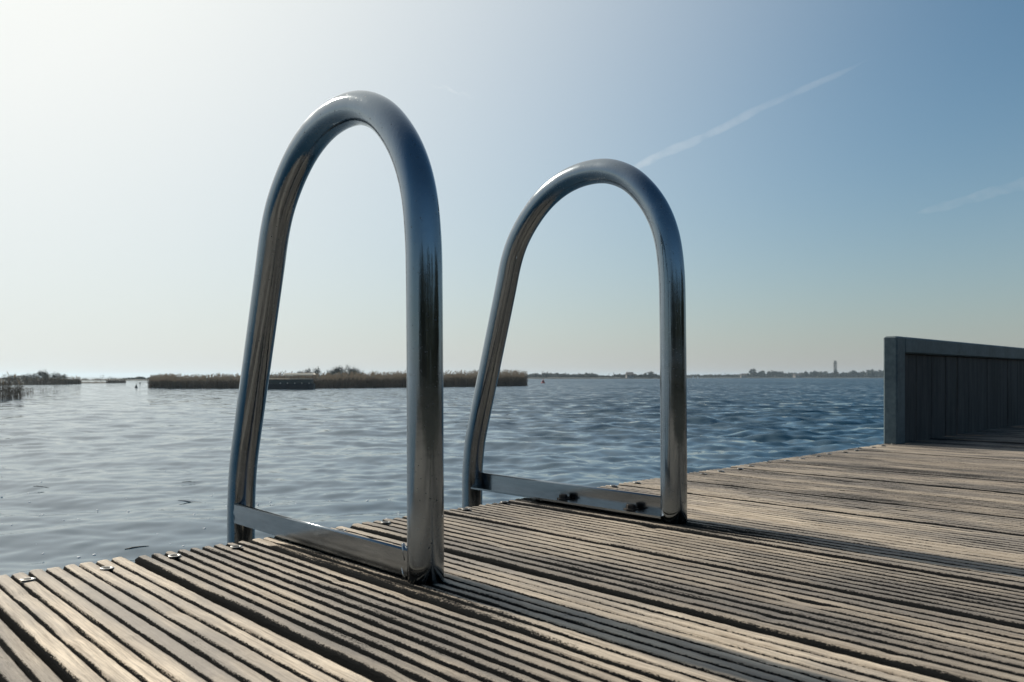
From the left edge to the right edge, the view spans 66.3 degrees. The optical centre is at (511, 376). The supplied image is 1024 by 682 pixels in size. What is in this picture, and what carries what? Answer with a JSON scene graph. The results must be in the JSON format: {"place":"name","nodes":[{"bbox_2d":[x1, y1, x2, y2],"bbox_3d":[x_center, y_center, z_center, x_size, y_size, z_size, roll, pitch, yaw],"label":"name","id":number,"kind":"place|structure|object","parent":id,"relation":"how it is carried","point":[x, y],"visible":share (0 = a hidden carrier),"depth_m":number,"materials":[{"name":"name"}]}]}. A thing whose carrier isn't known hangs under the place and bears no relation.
{"place":"outdoors","nodes":[
{"label":"outdoors","id":0,"kind":"place"},
{"bbox_2d":[1,379,211,380],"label":"hazy shore","id":1,"kind":"structure","parent":0,"point":[109,380],"depth_m":299.50,"materials":[{"name":"soil"}]},
{"bbox_2d":[0,377,883,577],"bbox_3d":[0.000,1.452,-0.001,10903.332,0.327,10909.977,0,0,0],"label":"water","id":2,"kind":"structure","parent":0,"point":[82,453],"depth_m":16.58,"materials":[{"name":"blue liquid"}]},
{"bbox_2d":[0,372,23,399],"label":"reed clump","id":3,"kind":"object","parent":2,"relation":"in","point":[5,390],"visible":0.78,"depth_m":51.34,"materials":[{"name":"brown plant"}]},
{"bbox_2d":[21,386,55,394],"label":"sparse reeds","id":4,"kind":"object","parent":2,"relation":"in","point":[30,391],"visible":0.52,"depth_m":65.28,"materials":[{"name":"plant"}]},
{"bbox_2d":[0,470,398,557],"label":"foam flecks","id":5,"kind":"object","parent":2,"relation":"on","point":[170,543],"visible":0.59,"depth_m":8.27,"materials":[{"name":"grey liquid"}]},
{"bbox_2d":[268,373,314,388],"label":"tour boat","id":6,"kind":"object","parent":2,"relation":"on","point":[291,383],"visible":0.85,"depth_m":90.92,"materials":[{"name":"paint"}]},
{"bbox_2d":[305,366,320,379],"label":"lakeside tree","id":7,"kind":"object","parent":2,"relation":"on","point":[315,370],"visible":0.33,"depth_m":215.16,"materials":[{"name":"green plant"}]},
{"bbox_2d":[327,366,339,378],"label":"lakeside tree","id":8,"kind":"object","parent":2,"relation":"on","point":[333,371],"visible":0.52,"depth_m":215.01,"materials":[{"name":"green plant"}]},
{"bbox_2d":[145,369,531,387],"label":"reed bed","id":9,"kind":"object","parent":2,"relation":"in","point":[469,379],"visible":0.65,"depth_m":103.23,"materials":[{"name":"brown plant"}]},
{"bbox_2d":[332,365,349,376],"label":"lakeside tree","id":10,"kind":"object","parent":2,"relation":"on","point":[341,371],"visible":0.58,"depth_m":214.37,"materials":[{"name":"green plant"}]},
{"bbox_2d":[346,366,356,377],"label":"lakeside tree","id":11,"kind":"object","parent":2,"relation":"on","point":[350,369],"visible":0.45,"depth_m":213.94,"materials":[{"name":"green plant"}]},
{"bbox_2d":[0,424,1023,681],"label":"wooden jetty","id":12,"kind":"object","parent":2,"relation":"in","point":[892,562],"visible":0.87,"depth_m":0.98,"materials":[{"name":"brown wood"}]},
{"bbox_2d":[227,90,686,584],"bbox_3d":[-0.106,0.762,1.473,0.645,2.421,0.641,0,0,-44],"label":"swimming ladder","id":13,"kind":"object","parent":12,"relation":"attached to","point":[419,559],"visible":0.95,"depth_m":1.37,"materials":[{"name":"silver metal"}]},
{"bbox_2d":[884,336,1023,443],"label":"boarded screen wall","id":14,"kind":"structure","parent":12,"relation":"on","point":[936,388],"depth_m":3.62,"materials":[{"name":"grey wood"}]},
{"bbox_2d":[0,0,1023,376],"label":"sky","id":15,"kind":"structure","parent":0,"point":[837,178],"materials":[{"name":"blue"}]},
{"bbox_2d":[443,377,883,378],"bbox_3d":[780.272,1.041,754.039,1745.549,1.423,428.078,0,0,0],"label":"shore","id":16,"kind":"structure","parent":0,"point":[691,377],"depth_m":828.54,"materials":[{"name":"soil"}]},
{"bbox_2d":[1,369,883,379],"bbox_3d":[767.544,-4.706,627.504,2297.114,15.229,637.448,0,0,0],"label":"woodland","id":17,"kind":"object","parent":16,"relation":"on","point":[870,373],"visible":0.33,"depth_m":887.79,"materials":[{"name":"green plant"}]},
{"bbox_2d":[625,372,633,377],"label":"farmhouse","id":18,"kind":"object","parent":16,"relation":"on","point":[629,374],"visible":1,"depth_m":545.06,"materials":[{"name":"tile"}]},
{"bbox_2d":[749,368,755,376],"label":"round tree","id":19,"kind":"object","parent":16,"relation":"on","point":[752,372],"visible":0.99,"depth_m":849.70,"materials":[{"name":"green plant"}]},
{"bbox_2d":[792,374,801,377],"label":"farmhouse","id":20,"kind":"object","parent":16,"relation":"on","point":[796,375],"visible":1,"depth_m":815.17,"materials":[{"name":"tile"}]},
{"bbox_2d":[833,361,836,376],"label":"poplar tree","id":21,"kind":"object","parent":16,"relation":"on","point":[835,370],"visible":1,"depth_m":859.53,"materials":[{"name":"green plant"}]},
{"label":"left shore","id":22,"kind":"structure","parent":0,"visible":0},
{"bbox_2d":[5,374,19,380],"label":"shore bush","id":23,"kind":"object","parent":22,"relation":"on","point":[9,378],"visible":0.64,"depth_m":188.97,"materials":[{"name":"green plant"}]},
{"bbox_2d":[23,374,38,381],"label":"shore bush","id":24,"kind":"object","parent":22,"relation":"on","point":[31,377],"visible":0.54,"depth_m":154.63,"materials":[{"name":"green plant"}]},
{"bbox_2d":[0,375,81,384],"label":"shore reeds","id":25,"kind":"object","parent":22,"relation":"on","point":[73,380],"visible":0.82,"depth_m":144.63,"materials":[{"name":"brown plant"}]},
{"bbox_2d":[33,369,48,381],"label":"shore bush","id":26,"kind":"object","parent":22,"relation":"on","point":[40,373],"visible":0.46,"depth_m":154.43,"materials":[{"name":"green plant"}]},
{"bbox_2d":[39,373,60,380],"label":"shore bush","id":27,"kind":"object","parent":22,"relation":"on","point":[47,377],"visible":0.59,"depth_m":151.85,"materials":[{"name":"green plant"}]},
{"bbox_2d":[49,372,67,380],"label":"shore bush","id":28,"kind":"object","parent":22,"relation":"on","point":[61,375],"visible":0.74,"depth_m":151.35,"materials":[{"name":"green plant"}]},
{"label":"left spit","id":29,"kind":"structure","parent":0,"visible":0},
{"bbox_2d":[106,378,125,382],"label":"spit reeds","id":30,"kind":"object","parent":29,"relation":"on","point":[115,381],"visible":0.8,"depth_m":180.33,"materials":[{"name":"plant"}]}
]}

